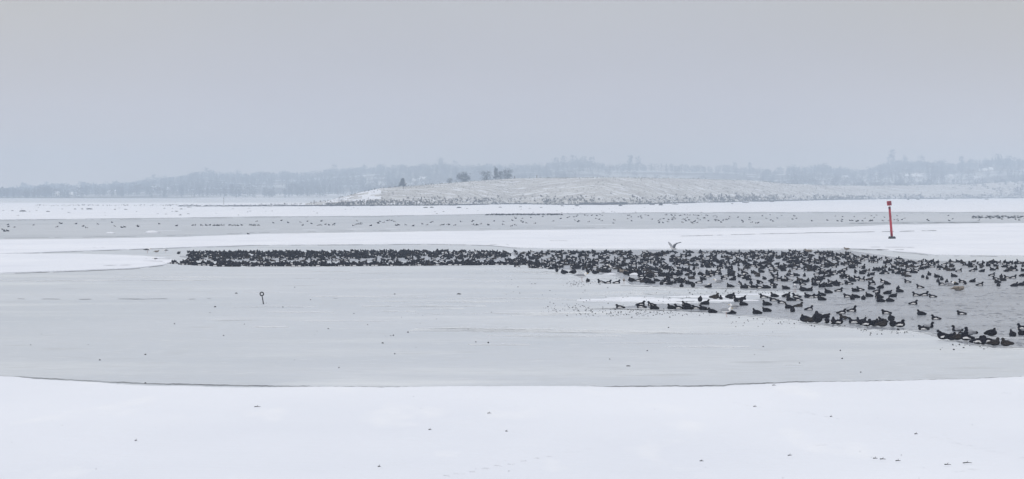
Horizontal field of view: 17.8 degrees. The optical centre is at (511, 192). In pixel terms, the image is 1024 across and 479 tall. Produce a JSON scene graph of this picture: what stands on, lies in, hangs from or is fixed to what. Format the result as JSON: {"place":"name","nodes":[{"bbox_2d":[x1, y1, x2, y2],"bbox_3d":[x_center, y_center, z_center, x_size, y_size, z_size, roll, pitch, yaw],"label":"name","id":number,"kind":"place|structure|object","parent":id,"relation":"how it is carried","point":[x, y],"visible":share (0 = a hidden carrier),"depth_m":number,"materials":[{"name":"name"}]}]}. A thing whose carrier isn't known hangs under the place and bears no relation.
{"place":"outdoors","nodes":[
{"label":"outdoors","id":0,"kind":"place"},
{"bbox_2d":[0,203,300,204],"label":"snow flats","id":1,"kind":"structure","parent":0,"point":[130,203],"depth_m":1500.76,"materials":[{"name":"white snow"}]},
{"bbox_2d":[0,198,1023,387],"bbox_3d":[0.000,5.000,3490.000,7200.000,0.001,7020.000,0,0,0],"label":"frozen water","id":2,"kind":"structure","parent":0,"point":[64,326],"depth_m":115.98,"materials":[{"name":"grey ice"}]},
{"bbox_2d":[0,253,172,272],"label":"snow tongue","id":3,"kind":"object","parent":2,"relation":"on","point":[24,262],"visible":0.98,"depth_m":231.58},
{"bbox_2d":[30,273,987,467],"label":"debris","id":4,"kind":"object","parent":2,"relation":"on","point":[655,314],"visible":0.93,"depth_m":134.84,"materials":[{"name":"grey"}]},
{"bbox_2d":[2,212,1020,386],"bbox_3d":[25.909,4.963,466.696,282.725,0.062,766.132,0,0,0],"label":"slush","id":5,"kind":"object","parent":2,"relation":"on","point":[481,245],"visible":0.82,"depth_m":203.92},
{"bbox_2d":[0,212,1023,238],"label":"channel ice","id":6,"kind":"structure","parent":2,"relation":"on","point":[38,229],"depth_m":547.29,"materials":[{"name":"grey ice"}]},
{"bbox_2d":[13,224,1023,364],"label":"snow patches","id":7,"kind":"object","parent":2,"relation":"on","point":[632,300],"visible":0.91,"depth_m":144.03,"materials":[{"name":"white snow"}]},
{"bbox_2d":[574,272,587,281],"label":"gull","id":8,"kind":"object","parent":2,"relation":"on","point":[582,275],"visible":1,"depth_m":183.40,"materials":[{"name":"white"}]},
{"bbox_2d":[708,307,717,312],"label":"coot","id":9,"kind":"object","parent":2,"relation":"on","point":[710,310],"visible":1,"depth_m":135.68,"materials":[{"name":"stone"}]},
{"bbox_2d":[719,307,732,316],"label":"gull","id":10,"kind":"object","parent":2,"relation":"on","point":[724,310],"visible":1,"depth_m":131.52,"materials":[{"name":"white"}]},
{"bbox_2d":[799,286,807,290],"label":"coot","id":11,"kind":"object","parent":2,"relation":"on","point":[801,288],"visible":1,"depth_m":164.29,"materials":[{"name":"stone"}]},
{"bbox_2d":[800,314,808,321],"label":"coot","id":12,"kind":"object","parent":2,"relation":"on","point":[802,317],"visible":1,"depth_m":125.43,"materials":[{"name":"stone"}]},
{"bbox_2d":[887,201,895,238],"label":"channel beacon","id":13,"kind":"object","parent":2,"relation":"on","point":[889,203],"visible":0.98,"depth_m":351.36,"materials":[{"name":"red metal"}]},
{"bbox_2d":[937,331,946,339],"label":"tufted duck","id":14,"kind":"object","parent":2,"relation":"on","point":[941,335],"visible":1,"depth_m":110.43},
{"bbox_2d":[944,332,955,339],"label":"coot","id":15,"kind":"object","parent":2,"relation":"on","point":[947,336],"visible":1,"depth_m":110.01,"materials":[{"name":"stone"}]},
{"bbox_2d":[0,376,1023,478],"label":"snow ground","id":16,"kind":"structure","parent":0,"point":[55,429],"depth_m":66.61,"materials":[{"name":"white snow"}]},
{"bbox_2d":[442,392,1023,476],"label":"snow tracks","id":17,"kind":"object","parent":16,"relation":"on","point":[734,402],"visible":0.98,"depth_m":59.97},
{"bbox_2d":[0,223,1023,255],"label":"snow field","id":18,"kind":"structure","parent":0,"point":[997,239],"depth_m":345.35,"materials":[{"name":"white snow"}]},
{"bbox_2d":[0,176,1023,205],"bbox_3d":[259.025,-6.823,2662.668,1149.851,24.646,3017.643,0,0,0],"label":"island hill","id":19,"kind":"structure","parent":0,"point":[615,188],"depth_m":1577.86,"materials":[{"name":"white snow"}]},
{"bbox_2d":[398,178,405,185],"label":"conical tree","id":20,"kind":"object","parent":19,"relation":"on","point":[402,181],"visible":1,"depth_m":1490.90,"materials":[{"name":"black plant"}]},
{"bbox_2d":[456,171,469,181],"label":"bush","id":21,"kind":"object","parent":19,"relation":"on","point":[465,176],"visible":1,"depth_m":1583.38,"materials":[{"name":"black plant"}]},
{"bbox_2d":[480,171,492,179],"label":"bush","id":22,"kind":"object","parent":19,"relation":"on","point":[484,174],"visible":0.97,"depth_m":1648.26,"materials":[{"name":"black plant"}]},
{"bbox_2d":[493,166,499,178],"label":"slender tree","id":23,"kind":"object","parent":19,"relation":"on","point":[495,173],"visible":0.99,"depth_m":1675.74,"materials":[{"name":"black plant"}]},
{"bbox_2d":[501,168,513,178],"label":"bush","id":24,"kind":"object","parent":19,"relation":"on","point":[508,175],"visible":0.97,"depth_m":1711.60,"materials":[{"name":"black plant"}]},
{"bbox_2d":[0,198,1023,219],"bbox_3d":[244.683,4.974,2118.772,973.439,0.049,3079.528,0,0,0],"label":"snow field","id":25,"kind":"structure","parent":0,"point":[864,205],"depth_m":961.44,"materials":[{"name":"white snow"}]},
{"bbox_2d":[136,197,1023,214],"bbox_3d":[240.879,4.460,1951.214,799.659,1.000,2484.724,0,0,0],"label":"shore rubble","id":26,"kind":"object","parent":25,"relation":"on","point":[598,204],"visible":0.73,"depth_m":1360.86,"materials":[{"name":"grey stone"}]},
{"bbox_2d":[0,165,1023,197],"bbox_3d":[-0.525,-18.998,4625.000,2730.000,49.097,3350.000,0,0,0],"label":"hills","id":27,"kind":"structure","parent":0,"point":[662,174],"depth_m":4170.17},
{"bbox_2d":[0,156,1023,197],"bbox_3d":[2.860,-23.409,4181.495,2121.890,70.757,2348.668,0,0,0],"label":"woodland","id":28,"kind":"object","parent":27,"relation":"on","point":[146,185],"visible":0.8,"depth_m":4117.56,"materials":[{"name":"grey plant"}]},
{"bbox_2d":[551,157,558,169],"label":"tree","id":29,"kind":"object","parent":27,"relation":"on","point":[555,164],"visible":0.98,"depth_m":4861.54,"materials":[{"name":"grey plant"}]},
{"bbox_2d":[559,156,568,166],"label":"tree","id":30,"kind":"object","parent":27,"relation":"on","point":[562,161],"visible":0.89,"depth_m":4974.38,"materials":[{"name":"grey plant"}]},
{"bbox_2d":[626,154,633,168],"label":"tree","id":31,"kind":"object","parent":27,"relation":"on","point":[630,159],"visible":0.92,"depth_m":4926.99,"materials":[{"name":"grey plant"}]},
{"bbox_2d":[887,149,897,168],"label":"tree","id":32,"kind":"object","parent":27,"relation":"on","point":[891,161],"visible":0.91,"depth_m":4910.92,"materials":[{"name":"grey plant"}]},
{"bbox_2d":[991,154,1003,162],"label":"tree","id":33,"kind":"object","parent":27,"relation":"on","point":[997,157],"visible":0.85,"depth_m":4887.54,"materials":[{"name":"grey plant"}]},
{"bbox_2d":[0,0,1023,189],"label":"sky","id":34,"kind":"structure","parent":0,"point":[96,91],"materials":[{"name":"grey"}]},
{"bbox_2d":[180,250,1023,347],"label":"open water","id":35,"kind":"structure","parent":0,"point":[946,310],"depth_m":163.47,"materials":[{"name":"grey liquid"}]},
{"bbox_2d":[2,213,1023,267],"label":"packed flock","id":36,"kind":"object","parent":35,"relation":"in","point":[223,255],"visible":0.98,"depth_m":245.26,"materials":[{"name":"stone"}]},
{"bbox_2d":[635,303,646,307],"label":"tufted duck","id":37,"kind":"object","parent":35,"relation":"on","point":[640,306],"visible":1,"depth_m":141.43},
{"bbox_2d":[649,303,658,308],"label":"coot","id":38,"kind":"object","parent":35,"relation":"on","point":[653,306],"visible":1,"depth_m":139.79,"materials":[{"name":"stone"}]},
{"bbox_2d":[666,303,674,308],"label":"coot","id":39,"kind":"object","parent":35,"relation":"on","point":[669,306],"visible":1,"depth_m":140.12,"materials":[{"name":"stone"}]},
{"bbox_2d":[668,242,680,249],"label":"gull","id":40,"kind":"object","parent":35,"relation":"on","point":[672,247],"visible":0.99,"depth_m":277.64,"materials":[{"name":"white"}]},
{"bbox_2d":[683,303,692,308],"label":"coot","id":41,"kind":"object","parent":35,"relation":"on","point":[687,306],"visible":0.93,"depth_m":139.78,"materials":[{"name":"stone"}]},
{"bbox_2d":[698,304,708,309],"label":"coot","id":42,"kind":"object","parent":35,"relation":"on","point":[701,307],"visible":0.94,"depth_m":138.81,"materials":[{"name":"stone"}]},
{"bbox_2d":[700,299,709,304],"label":"coot","id":43,"kind":"object","parent":35,"relation":"on","point":[705,302],"visible":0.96,"depth_m":145.55,"materials":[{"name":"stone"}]},
{"bbox_2d":[729,304,740,307],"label":"gull","id":44,"kind":"object","parent":35,"relation":"on","point":[734,306],"visible":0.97,"depth_m":141.10,"materials":[{"name":"white"}]},
{"bbox_2d":[733,296,742,301],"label":"coot","id":45,"kind":"object","parent":35,"relation":"on","point":[736,299],"visible":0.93,"depth_m":149.54,"materials":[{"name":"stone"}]},
{"bbox_2d":[739,300,747,305],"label":"coot","id":46,"kind":"object","parent":35,"relation":"on","point":[741,303],"visible":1,"depth_m":144.50,"materials":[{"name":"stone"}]},
{"bbox_2d":[752,308,762,313],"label":"coot","id":47,"kind":"object","parent":35,"relation":"on","point":[756,311],"visible":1,"depth_m":134.45,"materials":[{"name":"stone"}]},
{"bbox_2d":[762,300,771,305],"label":"coot","id":48,"kind":"object","parent":35,"relation":"on","point":[765,303],"visible":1,"depth_m":144.50,"materials":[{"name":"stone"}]},
{"bbox_2d":[762,307,771,311],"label":"coot","id":49,"kind":"object","parent":35,"relation":"on","point":[766,309],"visible":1,"depth_m":136.90,"materials":[{"name":"stone"}]},
{"bbox_2d":[524,251,1023,345],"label":"ripples","id":50,"kind":"object","parent":35,"relation":"on","point":[901,297],"visible":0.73,"depth_m":148.26,"materials":[{"name":"grey liquid"}]},
{"bbox_2d":[785,296,793,300],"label":"coot","id":51,"kind":"object","parent":35,"relation":"on","point":[789,299],"visible":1,"depth_m":150.69,"materials":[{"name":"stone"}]},
{"bbox_2d":[793,302,802,306],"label":"tufted duck","id":52,"kind":"object","parent":35,"relation":"on","point":[799,305],"visible":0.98,"depth_m":142.79},
{"bbox_2d":[804,316,813,321],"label":"tufted duck","id":53,"kind":"object","parent":35,"relation":"on","point":[809,319],"visible":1,"depth_m":124.92},
{"bbox_2d":[812,311,822,322],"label":"coot","id":54,"kind":"object","parent":35,"relation":"on","point":[817,317],"visible":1,"depth_m":124.29,"materials":[{"name":"stone"}]},
{"bbox_2d":[824,316,829,323],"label":"tufted duck","id":55,"kind":"object","parent":35,"relation":"on","point":[826,320],"visible":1,"depth_m":123.87},
{"bbox_2d":[830,316,835,324],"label":"tufted duck","id":56,"kind":"object","parent":35,"relation":"on","point":[833,321],"visible":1,"depth_m":122.83},
{"bbox_2d":[836,317,842,324],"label":"tufted duck","id":57,"kind":"object","parent":35,"relation":"on","point":[839,321],"visible":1,"depth_m":122.86},
{"bbox_2d":[836,308,846,313],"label":"tufted duck","id":58,"kind":"object","parent":35,"relation":"on","point":[842,311],"visible":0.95,"depth_m":134.77},
{"bbox_2d":[847,317,855,322],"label":"tufted duck","id":59,"kind":"object","parent":35,"relation":"on","point":[851,320],"visible":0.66,"depth_m":124.92},
{"bbox_2d":[846,305,857,311],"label":"tufted duck","id":60,"kind":"object","parent":35,"relation":"on","point":[853,309],"visible":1,"depth_m":136.91},
{"bbox_2d":[859,319,871,325],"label":"tufted duck","id":61,"kind":"object","parent":35,"relation":"on","point":[867,323],"visible":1,"depth_m":121.38},
{"bbox_2d":[871,318,878,325],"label":"coot","id":62,"kind":"object","parent":35,"relation":"on","point":[873,322],"visible":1,"depth_m":121.61,"materials":[{"name":"stone"}]},
{"bbox_2d":[875,296,885,301],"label":"coot","id":63,"kind":"object","parent":35,"relation":"on","point":[879,299],"visible":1,"depth_m":149.19,"materials":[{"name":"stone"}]},
{"bbox_2d":[875,319,887,326],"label":"tufted duck","id":64,"kind":"object","parent":35,"relation":"on","point":[882,323],"visible":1,"depth_m":120.89},
{"bbox_2d":[880,309,891,313],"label":"tufted duck","id":65,"kind":"object","parent":35,"relation":"on","point":[884,311],"visible":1,"depth_m":134.46},
{"bbox_2d":[886,297,894,301],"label":"coot","id":66,"kind":"object","parent":35,"relation":"on","point":[888,299],"visible":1,"depth_m":149.55,"materials":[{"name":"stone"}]},
{"bbox_2d":[888,314,894,320],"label":"coot","id":67,"kind":"object","parent":35,"relation":"on","point":[890,316],"visible":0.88,"depth_m":125.93,"materials":[{"name":"stone"}]},
{"bbox_2d":[889,319,895,326],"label":"coot","id":68,"kind":"object","parent":35,"relation":"on","point":[892,321],"visible":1,"depth_m":120.88,"materials":[{"name":"stone"}]},
{"bbox_2d":[892,319,904,326],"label":"tufted duck","id":69,"kind":"object","parent":35,"relation":"on","point":[900,324],"visible":1,"depth_m":120.40},
{"bbox_2d":[908,300,918,304],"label":"tufted duck","id":70,"kind":"object","parent":35,"relation":"on","point":[914,302],"visible":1,"depth_m":145.91},
{"bbox_2d":[917,309,926,314],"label":"coot","id":71,"kind":"object","parent":35,"relation":"on","point":[921,313],"visible":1,"depth_m":133.26,"materials":[{"name":"stone"}]},
{"bbox_2d":[918,325,929,329],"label":"tufted duck","id":72,"kind":"object","parent":35,"relation":"on","point":[920,327],"visible":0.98,"depth_m":118.74},
{"bbox_2d":[923,322,933,327],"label":"tufted duck","id":73,"kind":"object","parent":35,"relation":"on","point":[930,325],"visible":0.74,"depth_m":120.89},
{"bbox_2d":[930,314,941,319],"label":"tufted duck","id":74,"kind":"object","parent":35,"relation":"on","point":[935,317],"visible":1,"depth_m":128.42},
{"bbox_2d":[944,281,953,285],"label":"gull","id":75,"kind":"object","parent":35,"relation":"on","point":[949,283],"visible":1,"depth_m":175.37,"materials":[{"name":"white"}]},
{"bbox_2d":[949,331,961,339],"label":"tufted duck","id":76,"kind":"object","parent":35,"relation":"on","point":[957,336],"visible":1,"depth_m":110.00},
{"bbox_2d":[950,325,963,330],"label":"tufted duck","id":77,"kind":"object","parent":35,"relation":"on","point":[954,328],"visible":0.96,"depth_m":117.81},
{"bbox_2d":[951,286,963,290],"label":"gull","id":78,"kind":"object","parent":35,"relation":"on","point":[958,288],"visible":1,"depth_m":166.56,"materials":[{"name":"white"}]},
{"bbox_2d":[956,310,966,314],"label":"tufted duck","id":79,"kind":"object","parent":35,"relation":"on","point":[960,312],"visible":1,"depth_m":133.57},
{"bbox_2d":[959,332,974,340],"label":"tufted duck","id":80,"kind":"object","parent":35,"relation":"on","point":[964,336],"visible":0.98,"depth_m":109.61},
{"bbox_2d":[963,327,977,334],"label":"tufted duck","id":81,"kind":"object","parent":35,"relation":"on","point":[967,331],"visible":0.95,"depth_m":113.56},
{"bbox_2d":[969,335,981,343],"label":"tufted duck","id":82,"kind":"object","parent":35,"relation":"on","point":[976,341],"visible":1,"depth_m":107.07},
{"bbox_2d":[980,336,986,344],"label":"tufted duck","id":83,"kind":"object","parent":35,"relation":"on","point":[983,340],"visible":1,"depth_m":106.66},
{"bbox_2d":[984,328,996,335],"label":"coot","id":84,"kind":"object","parent":35,"relation":"on","point":[992,332],"visible":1,"depth_m":113.13,"materials":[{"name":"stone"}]},
{"bbox_2d":[986,337,999,345],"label":"tufted duck","id":85,"kind":"object","parent":35,"relation":"on","point":[996,342],"visible":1,"depth_m":105.94},
{"bbox_2d":[1000,338,1013,345],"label":"tufted duck","id":86,"kind":"object","parent":35,"relation":"on","point":[1004,342],"visible":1,"depth_m":105.55},
{"bbox_2d":[1009,329,1016,335],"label":"coot","id":87,"kind":"object","parent":35,"relation":"on","point":[1011,333],"visible":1,"depth_m":113.53,"materials":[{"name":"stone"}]},
{"bbox_2d":[1017,328,1023,334],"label":"coot","id":88,"kind":"object","parent":35,"relation":"on","point":[1020,332],"visible":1,"depth_m":114.46,"materials":[{"name":"stone"}]},
{"bbox_2d":[709,293,718,298],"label":"tufted duck","id":89,"kind":"object","parent":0,"point":[716,296],"visible":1,"depth_m":152.60},
{"bbox_2d":[725,292,735,298],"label":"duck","id":90,"kind":"object","parent":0,"point":[729,296],"visible":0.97,"depth_m":152.58,"materials":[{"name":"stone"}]}
]}

